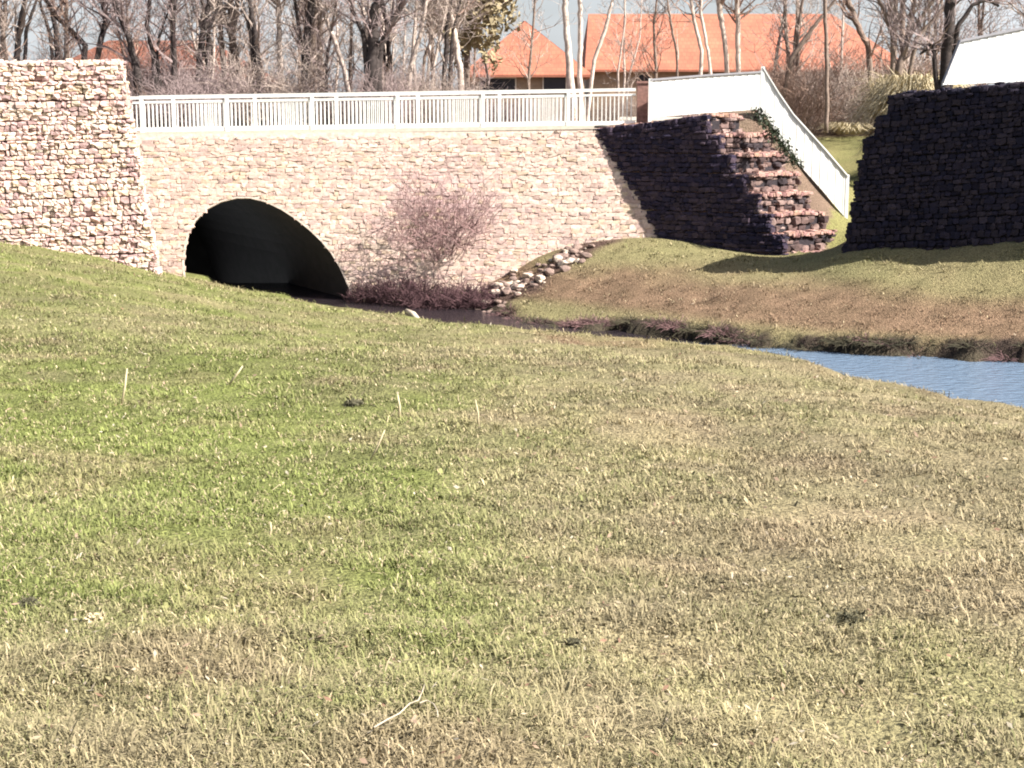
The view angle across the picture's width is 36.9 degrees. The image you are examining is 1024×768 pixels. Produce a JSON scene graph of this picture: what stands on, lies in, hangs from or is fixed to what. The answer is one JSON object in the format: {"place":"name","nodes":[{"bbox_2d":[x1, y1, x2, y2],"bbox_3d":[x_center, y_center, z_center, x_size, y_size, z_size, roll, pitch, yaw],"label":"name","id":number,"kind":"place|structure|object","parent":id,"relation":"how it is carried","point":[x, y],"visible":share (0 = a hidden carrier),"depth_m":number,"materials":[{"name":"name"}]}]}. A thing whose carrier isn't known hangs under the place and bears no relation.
{"place":"outdoors","nodes":[
{"label":"outdoors","id":0,"kind":"place"},
{"bbox_2d":[0,109,1023,767],"bbox_3d":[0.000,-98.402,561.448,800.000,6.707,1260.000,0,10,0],"label":"ground","id":1,"kind":"structure","parent":0,"point":[836,293],"depth_m":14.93,"materials":[{"name":"plant"}]},
{"bbox_2d":[0,0,49,60],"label":"bare tree","id":2,"kind":"object","parent":1,"relation":"on","point":[19,28],"visible":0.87,"depth_m":52.52,"materials":[{"name":"brown plant"}]},
{"bbox_2d":[0,0,59,60],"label":"bare tree","id":3,"kind":"object","parent":1,"relation":"on","point":[3,36],"visible":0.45,"depth_m":61.77,"materials":[{"name":"brown plant"}]},
{"bbox_2d":[3,0,80,60],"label":"bare tree","id":4,"kind":"object","parent":1,"relation":"on","point":[54,27],"visible":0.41,"depth_m":60.43,"materials":[{"name":"brown plant"}]},
{"bbox_2d":[30,0,90,60],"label":"bare tree","id":5,"kind":"object","parent":1,"relation":"on","point":[70,24],"visible":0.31,"depth_m":61.33,"materials":[{"name":"brown plant"}]},
{"bbox_2d":[29,0,111,60],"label":"bare tree","id":6,"kind":"object","parent":1,"relation":"on","point":[67,33],"visible":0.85,"depth_m":55.97,"materials":[{"name":"brown plant"}]},
{"bbox_2d":[0,58,162,274],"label":"gabion wall","id":7,"kind":"structure","parent":1,"relation":"on","point":[72,179],"depth_m":40.06,"materials":[{"name":"stone"}]},
{"bbox_2d":[32,0,140,59],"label":"bare tree","id":8,"kind":"object","parent":1,"relation":"on","point":[103,27],"visible":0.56,"depth_m":56.45,"materials":[{"name":"brown plant"}]},
{"bbox_2d":[26,37,196,126],"bbox_3d":[-13.816,-10.251,52.468,6.717,3.313,5.384,0,10,0],"label":"bare bush","id":9,"kind":"object","parent":1,"relation":"on","point":[129,73],"visible":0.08,"depth_m":52.16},
{"bbox_2d":[85,0,184,68],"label":"bare tree","id":10,"kind":"object","parent":1,"relation":"on","point":[139,33],"visible":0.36,"depth_m":58.80,"materials":[{"name":"brown plant"}]},
{"bbox_2d":[38,0,236,126],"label":"bare tree","id":11,"kind":"object","parent":1,"relation":"on","point":[122,24],"visible":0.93,"depth_m":50.74,"materials":[{"name":"brown plant"}]},
{"bbox_2d":[126,70,199,126],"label":"bare bush","id":12,"kind":"object","parent":1,"relation":"on","point":[146,105],"visible":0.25,"depth_m":50.67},
{"bbox_2d":[71,40,271,93],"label":"house","id":13,"kind":"structure","parent":1,"relation":"on","point":[93,50],"depth_m":95.97,"materials":[{"name":"tile"}]},
{"bbox_2d":[109,39,243,118],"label":"bare bush","id":14,"kind":"object","parent":1,"relation":"on","point":[177,70],"visible":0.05,"depth_m":52.66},
{"bbox_2d":[144,67,248,126],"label":"bare bush","id":15,"kind":"object","parent":1,"relation":"on","point":[191,109],"visible":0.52,"depth_m":47.82,"materials":[{"name":"plant"}]},
{"bbox_2d":[144,55,248,125],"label":"bare bush","id":16,"kind":"object","parent":1,"relation":"on","point":[185,83],"visible":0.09,"depth_m":51.42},
{"bbox_2d":[151,0,247,124],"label":"bare tree","id":17,"kind":"object","parent":1,"relation":"on","point":[203,26],"visible":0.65,"depth_m":51.70,"materials":[{"name":"brown plant"}]},
{"bbox_2d":[168,0,246,125],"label":"bare tree","id":18,"kind":"object","parent":1,"relation":"on","point":[225,7],"visible":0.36,"depth_m":54.41,"materials":[{"name":"brown plant"}]},
{"bbox_2d":[152,0,263,125],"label":"bare tree","id":19,"kind":"object","parent":1,"relation":"on","point":[193,38],"visible":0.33,"depth_m":52.79,"materials":[{"name":"brown plant"}]},
{"bbox_2d":[128,43,301,126],"bbox_3d":[-9.130,-9.494,49.170,5.782,2.852,4.635,7,12,33],"label":"bare bush","id":20,"kind":"object","parent":1,"relation":"on","point":[210,79],"visible":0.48,"depth_m":48.88,"materials":[{"name":"plant"}]},
{"bbox_2d":[183,0,276,124],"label":"bare tree","id":21,"kind":"object","parent":1,"relation":"on","point":[232,46],"visible":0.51,"depth_m":54.37,"materials":[{"name":"brown plant"}]},
{"bbox_2d":[209,0,286,87],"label":"bare tree","id":22,"kind":"object","parent":1,"relation":"on","point":[246,52],"visible":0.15,"depth_m":80.30,"materials":[{"name":"brown plant"}]},
{"bbox_2d":[190,0,323,125],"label":"bare tree","id":23,"kind":"object","parent":1,"relation":"on","point":[254,39],"visible":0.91,"depth_m":50.76,"materials":[{"name":"brown plant"}]},
{"bbox_2d":[169,21,361,125],"bbox_3d":[-8.038,-9.811,49.848,5.688,3.781,5.510,-4,11,-22],"label":"bare bush","id":24,"kind":"object","parent":1,"relation":"on","point":[268,84],"visible":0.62,"depth_m":49.55,"materials":[{"name":"plant"}]},
{"bbox_2d":[263,0,301,122],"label":"bare tree","id":25,"kind":"object","parent":1,"relation":"on","point":[279,3],"visible":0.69,"depth_m":53.57,"materials":[{"name":"brown plant"}]},
{"bbox_2d":[214,55,356,125],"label":"bare bush","id":26,"kind":"object","parent":1,"relation":"on","point":[283,91],"visible":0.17,"depth_m":51.35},
{"bbox_2d":[246,0,340,124],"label":"bare tree","id":27,"kind":"object","parent":1,"relation":"on","point":[296,10],"visible":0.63,"depth_m":53.45,"materials":[{"name":"brown plant"}]},
{"bbox_2d":[258,0,362,106],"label":"bare tree","id":28,"kind":"object","parent":1,"relation":"on","point":[295,54],"visible":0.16,"depth_m":63.28,"materials":[{"name":"brown plant"}]},
{"bbox_2d":[271,0,364,124],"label":"bare tree","id":29,"kind":"object","parent":1,"relation":"on","point":[311,11],"visible":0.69,"depth_m":52.69,"materials":[{"name":"brown plant"}]},
{"bbox_2d":[260,0,380,124],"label":"bare tree","id":30,"kind":"object","parent":1,"relation":"on","point":[313,41],"visible":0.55,"depth_m":54.17,"materials":[{"name":"brown plant"}]},
{"bbox_2d":[284,0,369,124],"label":"bare tree","id":31,"kind":"object","parent":1,"relation":"on","point":[327,54],"visible":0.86,"depth_m":52.65,"materials":[{"name":"brown plant"}]},
{"bbox_2d":[316,0,358,123],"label":"bare tree","id":32,"kind":"object","parent":1,"relation":"on","point":[335,43],"visible":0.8,"depth_m":52.69,"materials":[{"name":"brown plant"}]},
{"bbox_2d":[298,57,412,124],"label":"bare bush","id":33,"kind":"object","parent":1,"relation":"on","point":[345,91],"visible":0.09,"depth_m":56.37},
{"bbox_2d":[338,275,388,302],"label":"dead weeds","id":34,"kind":"object","parent":1,"relation":"on","point":[355,294],"visible":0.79,"depth_m":42.41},
{"bbox_2d":[315,1,413,96],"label":"bare tree","id":35,"kind":"object","parent":1,"relation":"on","point":[352,48],"visible":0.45,"depth_m":56.82,"materials":[{"name":"brown plant"}]},
{"bbox_2d":[330,0,407,89],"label":"bare tree","id":36,"kind":"object","parent":1,"relation":"on","point":[387,52],"visible":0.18,"depth_m":55.68,"materials":[{"name":"brown plant"}]},
{"bbox_2d":[306,0,457,123],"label":"bare tree","id":37,"kind":"object","parent":1,"relation":"on","point":[373,50],"visible":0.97,"depth_m":48.74,"materials":[{"name":"brown plant"}]},
{"bbox_2d":[318,47,446,123],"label":"bare bush","id":38,"kind":"object","parent":1,"relation":"on","point":[388,88],"visible":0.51,"depth_m":49.05,"materials":[{"name":"plant"}]},
{"bbox_2d":[328,0,443,84],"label":"bare tree","id":39,"kind":"object","parent":1,"relation":"on","point":[381,17],"visible":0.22,"depth_m":59.69,"materials":[{"name":"brown plant"}]},
{"bbox_2d":[136,125,658,298],"bbox_3d":[-5.516,-5.130,48.064,19.364,5.933,11.395,0,10,0],"label":"stone headwall","id":40,"kind":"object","parent":1,"relation":"on","point":[270,206],"visible":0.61,"depth_m":43.26,"materials":[{"name":"stone"}]},
{"bbox_2d":[139,88,635,131],"bbox_3d":[-3.525,-7.736,43.569,14.050,1.292,0.112,0,10,0],"label":"bridge railing","id":41,"kind":"object","parent":40,"relation":"on","point":[312,99],"visible":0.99,"depth_m":43.54,"materials":[{"name":"metal"}]},
{"bbox_2d":[636,81,647,122],"bbox_3d":[3.734,-8.028,43.973,0.380,1.260,0.300,0,10,0],"label":"fence post","id":42,"kind":"object","parent":40,"relation":"on","point":[642,104],"visible":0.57,"depth_m":43.85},
{"bbox_2d":[362,1,436,87],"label":"bare tree","id":43,"kind":"object","parent":1,"relation":"on","point":[398,43],"visible":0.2,"depth_m":69.95,"materials":[{"name":"brown plant"}]},
{"bbox_2d":[357,268,443,305],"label":"dead weeds","id":44,"kind":"object","parent":1,"relation":"on","point":[390,295],"visible":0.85,"depth_m":41.91,"materials":[{"name":"plant"}]},
{"bbox_2d":[341,50,460,121],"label":"bare bush","id":45,"kind":"object","parent":1,"relation":"on","point":[404,73],"visible":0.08,"depth_m":54.95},
{"bbox_2d":[350,52,463,123],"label":"bare bush","id":46,"kind":"object","parent":1,"relation":"on","point":[417,87],"visible":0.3,"depth_m":51.46,"materials":[{"name":"plant"}]},
{"bbox_2d":[382,0,480,123],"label":"bare tree","id":47,"kind":"object","parent":1,"relation":"on","point":[416,46],"visible":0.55,"depth_m":51.71,"materials":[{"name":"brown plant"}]},
{"bbox_2d":[358,147,514,278],"bbox_3d":[-1.941,-4.869,42.541,4.313,3.506,5.643,0,10,0],"label":"bare shrub","id":48,"kind":"object","parent":1,"relation":"on","point":[459,224],"visible":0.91,"depth_m":42.05,"materials":[{"name":"plant"}]},
{"bbox_2d":[384,57,499,122],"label":"bare bush","id":49,"kind":"object","parent":1,"relation":"on","point":[437,84],"visible":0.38,"depth_m":51.20,"materials":[{"name":"plant"}]},
{"bbox_2d":[402,0,482,122],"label":"bare tree","id":50,"kind":"object","parent":1,"relation":"on","point":[425,53],"visible":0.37,"depth_m":55.71,"materials":[{"name":"brown plant"}]},
{"bbox_2d":[409,0,476,122],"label":"bare tree","id":51,"kind":"object","parent":1,"relation":"on","point":[444,56],"visible":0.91,"depth_m":51.66,"materials":[{"name":"brown plant"}]},
{"bbox_2d":[383,0,508,122],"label":"bare tree","id":52,"kind":"object","parent":1,"relation":"on","point":[429,46],"visible":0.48,"depth_m":54.78,"materials":[{"name":"brown plant"}]},
{"bbox_2d":[412,0,487,118],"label":"bare tree","id":53,"kind":"object","parent":1,"relation":"on","point":[458,62],"visible":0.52,"depth_m":54.74,"materials":[{"name":"beige plant"}]},
{"bbox_2d":[411,266,491,310],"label":"dead weeds","id":54,"kind":"object","parent":1,"relation":"on","point":[461,296],"visible":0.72,"depth_m":41.35,"materials":[{"name":"plant"}]},
{"bbox_2d":[409,0,495,90],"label":"bare tree","id":55,"kind":"object","parent":1,"relation":"on","point":[458,38],"visible":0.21,"depth_m":62.37,"materials":[{"name":"brown plant"}]},
{"bbox_2d":[415,68,510,122],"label":"bare bush","id":56,"kind":"object","parent":1,"relation":"on","point":[463,99],"visible":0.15,"depth_m":52.16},
{"bbox_2d":[417,0,521,121],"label":"olive tree","id":57,"kind":"object","parent":1,"relation":"on","point":[468,44],"visible":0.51,"depth_m":63.87,"materials":[{"name":"green plant"}]},
{"bbox_2d":[457,22,496,110],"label":"bare tree","id":58,"kind":"object","parent":1,"relation":"on","point":[474,62],"visible":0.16,"depth_m":86.22,"materials":[{"name":"brown plant"}]},
{"bbox_2d":[453,281,510,309],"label":"dead weeds","id":59,"kind":"object","parent":1,"relation":"on","point":[484,297],"visible":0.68,"depth_m":41.07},
{"bbox_2d":[462,28,511,105],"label":"bare tree","id":60,"kind":"object","parent":1,"relation":"on","point":[485,68],"visible":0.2,"depth_m":78.02,"materials":[{"name":"brown plant"}]},
{"bbox_2d":[469,94,536,121],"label":"bare bush","id":61,"kind":"object","parent":1,"relation":"on","point":[493,114],"visible":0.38,"depth_m":50.91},
{"bbox_2d":[493,86,566,121],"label":"bare bush","id":62,"kind":"object","parent":1,"relation":"on","point":[532,109],"visible":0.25,"depth_m":51.46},
{"bbox_2d":[470,21,590,118],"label":"house","id":63,"kind":"structure","parent":1,"relation":"on","point":[550,74],"depth_m":98.70,"materials":[{"name":"orange tile"}]},
{"bbox_2d":[479,77,515,89],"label":"window","id":64,"kind":"structure","parent":63,"relation":"in","point":[510,84],"depth_m":98.62,"materials":[{"name":"glass"}]},
{"bbox_2d":[542,77,566,88],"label":"window","id":65,"kind":"structure","parent":63,"relation":"in","point":[547,82],"depth_m":98.60,"materials":[{"name":"glass"}]},
{"bbox_2d":[493,0,591,120],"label":"bare tree","id":66,"kind":"object","parent":1,"relation":"on","point":[530,46],"visible":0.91,"depth_m":68.00,"materials":[{"name":"brown plant"}]},
{"bbox_2d":[528,94,592,121],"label":"bare bush","id":67,"kind":"object","parent":1,"relation":"on","point":[555,111],"visible":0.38,"depth_m":50.71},
{"bbox_2d":[448,117,681,125],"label":"footpath","id":68,"kind":"structure","parent":1,"relation":"on","point":[653,118],"depth_m":45.69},
{"bbox_2d":[130,92,582,131],"bbox_3d":[-4.650,-8.101,45.637,13.500,1.264,0.112,0,10,0],"label":"bridge railing","id":69,"kind":"object","parent":68,"relation":"on","point":[173,99],"visible":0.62,"depth_m":45.62,"materials":[{"name":"metal"}]},
{"bbox_2d":[562,0,585,120],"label":"birch tree","id":70,"kind":"object","parent":1,"relation":"on","point":[569,65],"visible":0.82,"depth_m":50.77,"materials":[{"name":"white plant"}]},
{"bbox_2d":[590,78,653,120],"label":"bare bush","id":71,"kind":"object","parent":1,"relation":"on","point":[620,109],"visible":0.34,"depth_m":58.30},
{"bbox_2d":[577,0,667,121],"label":"birch tree","id":72,"kind":"object","parent":1,"relation":"on","point":[580,48],"visible":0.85,"depth_m":50.80,"materials":[{"name":"white plant"}]},
{"bbox_2d":[593,0,684,108],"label":"bare tree","id":73,"kind":"object","parent":1,"relation":"on","point":[623,43],"visible":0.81,"depth_m":74.02,"materials":[{"name":"brown plant"}]},
{"bbox_2d":[618,0,679,80],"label":"bare tree","id":74,"kind":"object","parent":1,"relation":"on","point":[655,54],"visible":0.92,"depth_m":67.47,"materials":[{"name":"brown plant"}]},
{"bbox_2d":[626,0,716,114],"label":"bare tree","id":75,"kind":"object","parent":1,"relation":"on","point":[693,12],"visible":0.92,"depth_m":56.54,"materials":[{"name":"beige plant"}]},
{"bbox_2d":[646,0,698,76],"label":"bare tree","id":76,"kind":"object","parent":1,"relation":"on","point":[674,41],"visible":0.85,"depth_m":60.64,"materials":[{"name":"brown plant"}]},
{"bbox_2d":[593,112,837,255],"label":"stepped gabion wall","id":77,"kind":"structure","parent":1,"relation":"on","point":[720,180],"depth_m":42.36,"materials":[{"name":"stone"}]},
{"bbox_2d":[648,71,760,121],"bbox_3d":[5.540,-8.133,43.861,3.646,1.627,0.156,-4,11,-20],"label":"picket fence","id":78,"kind":"object","parent":77,"relation":"on","point":[663,93],"visible":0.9,"depth_m":43.81,"materials":[{"name":"white paint"}]},
{"bbox_2d":[747,105,803,169],"bbox_3d":[7.147,-6.667,41.537,0.731,1.710,2.070,-7,12,-34],"label":"ivy strip","id":79,"kind":"object","parent":77,"relation":"attached to","point":[784,147],"visible":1,"depth_m":41.48,"materials":[{"name":"green plant"}]},
{"bbox_2d":[582,14,913,118],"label":"house","id":80,"kind":"structure","parent":1,"relation":"on","point":[689,52],"depth_m":111.64,"materials":[{"name":"orange tile"}]},
{"bbox_2d":[708,0,814,111],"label":"bare tree","id":81,"kind":"object","parent":1,"relation":"on","point":[720,4],"visible":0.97,"depth_m":58.51,"materials":[{"name":"beige plant"}]},
{"bbox_2d":[733,0,832,76],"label":"bare tree","id":82,"kind":"object","parent":1,"relation":"on","point":[779,41],"visible":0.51,"depth_m":70.33,"materials":[{"name":"brown plant"}]},
{"bbox_2d":[735,0,835,85],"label":"bare tree","id":83,"kind":"object","parent":1,"relation":"on","point":[798,26],"visible":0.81,"depth_m":65.80,"materials":[{"name":"brown plant"}]},
{"bbox_2d":[733,56,849,132],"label":"bare bush","id":84,"kind":"object","parent":1,"relation":"on","point":[806,117],"visible":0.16,"depth_m":59.46,"materials":[{"name":"plant"}]},
{"bbox_2d":[759,66,849,218],"bbox_3d":[8.281,-6.649,43.443,2.672,4.558,0.143,-1,10,-7],"label":"picket fence","id":85,"kind":"object","parent":1,"relation":"on","point":[822,161],"visible":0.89,"depth_m":43.43,"materials":[{"name":"white paint"}]},
{"bbox_2d":[781,0,835,99],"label":"bare tree","id":86,"kind":"object","parent":1,"relation":"on","point":[803,40],"visible":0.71,"depth_m":58.58,"materials":[{"name":"brown plant"}]},
{"bbox_2d":[742,39,877,138],"bbox_3d":[10.972,-11.419,59.200,6.240,4.315,6.389,8,13,38],"label":"bare bush","id":87,"kind":"object","parent":1,"relation":"on","point":[794,98],"visible":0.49,"depth_m":58.86,"materials":[{"name":"plant"}]},
{"bbox_2d":[775,55,865,129],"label":"bare bush","id":88,"kind":"object","parent":1,"relation":"on","point":[830,98],"visible":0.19,"depth_m":62.18,"materials":[{"name":"plant"}]},
{"bbox_2d":[823,0,828,132],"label":"bare tree","id":89,"kind":"object","parent":1,"relation":"on","point":[826,115],"visible":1,"depth_m":54.82,"materials":[{"name":"brown plant"}]},
{"bbox_2d":[766,34,888,125],"bbox_3d":[13.410,-13.024,65.772,6.997,3.949,5.357,0,10,3],"label":"bare bush","id":90,"kind":"object","parent":1,"relation":"on","point":[836,63],"visible":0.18,"depth_m":64.93,"materials":[{"name":"plant"}]},
{"bbox_2d":[808,121,873,134],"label":"dry grass clump","id":91,"kind":"object","parent":1,"relation":"on","point":[839,129],"visible":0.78,"depth_m":59.09,"materials":[{"name":"plant"}]},
{"bbox_2d":[803,0,883,77],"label":"bare tree","id":92,"kind":"object","parent":1,"relation":"on","point":[842,26],"visible":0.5,"depth_m":76.52,"materials":[{"name":"brown plant"}]},
{"bbox_2d":[829,607,871,626],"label":"weed tuft","id":93,"kind":"object","parent":1,"relation":"on","point":[851,617],"visible":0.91,"depth_m":6.89,"materials":[{"name":"green plant"}]},
{"bbox_2d":[831,0,907,129],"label":"bare tree","id":94,"kind":"object","parent":1,"relation":"on","point":[860,32],"visible":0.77,"depth_m":60.38,"materials":[{"name":"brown plant"}]},
{"bbox_2d":[810,42,939,130],"bbox_3d":[14.668,-11.485,60.273,5.918,3.803,5.168,-9,13,-40],"label":"bare bush","id":95,"kind":"object","parent":1,"relation":"on","point":[847,69],"visible":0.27,"depth_m":60.27,"materials":[{"name":"plant"}]},
{"bbox_2d":[839,0,965,84],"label":"bare tree","id":96,"kind":"object","parent":1,"relation":"on","point":[906,61],"visible":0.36,"depth_m":62.46,"materials":[{"name":"brown plant"}]},
{"bbox_2d":[831,34,984,123],"bbox_3d":[16.224,-12.442,63.189,6.853,3.867,5.246,3,11,17],"label":"bare bush","id":97,"kind":"object","parent":1,"relation":"on","point":[887,67],"visible":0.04,"depth_m":63.22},
{"bbox_2d":[838,66,990,133],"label":"dry grass clump","id":98,"kind":"object","parent":1,"relation":"on","point":[884,87],"visible":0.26,"depth_m":46.82,"materials":[{"name":"plant"}]},
{"bbox_2d":[841,0,996,78],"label":"bare tree","id":99,"kind":"object","parent":1,"relation":"on","point":[887,13],"visible":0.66,"depth_m":56.53,"materials":[{"name":"brown plant"}]},
{"bbox_2d":[839,0,1023,89],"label":"bare tree","id":100,"kind":"object","parent":1,"relation":"on","point":[951,30],"visible":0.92,"depth_m":44.84,"materials":[{"name":"brown plant"}]},
{"bbox_2d":[841,81,1023,252],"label":"gabion block","id":101,"kind":"structure","parent":1,"relation":"on","point":[941,168],"depth_m":36.70,"materials":[{"name":"stone"}]},
{"bbox_2d":[941,27,1023,85],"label":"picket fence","id":102,"kind":"object","parent":101,"relation":"on","point":[993,57],"visible":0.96,"depth_m":37.38,"materials":[{"name":"white paint"}]},
{"bbox_2d":[886,0,986,71],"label":"bare tree","id":103,"kind":"object","parent":1,"relation":"on","point":[934,27],"visible":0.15,"depth_m":78.51,"materials":[{"name":"brown plant"}]},
{"bbox_2d":[959,0,1021,85],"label":"bare tree","id":104,"kind":"object","parent":1,"relation":"on","point":[978,22],"visible":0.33,"depth_m":75.28,"materials":[{"name":"brown plant"}]},
{"bbox_2d":[2,0,1023,108],"label":"sky","id":105,"kind":"structure","parent":0,"point":[549,7],"materials":[{"name":"white"}]},
{"bbox_2d":[219,283,1023,408],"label":"creek water","id":106,"kind":"structure","parent":0,"point":[1000,381],"depth_m":32.45,"materials":[{"name":"liquid"}]},
{"bbox_2d":[389,280,462,309],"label":"dead weeds","id":107,"kind":"object","parent":106,"relation":"in","point":[418,304],"visible":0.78,"depth_m":41.22,"materials":[{"name":"plant"}]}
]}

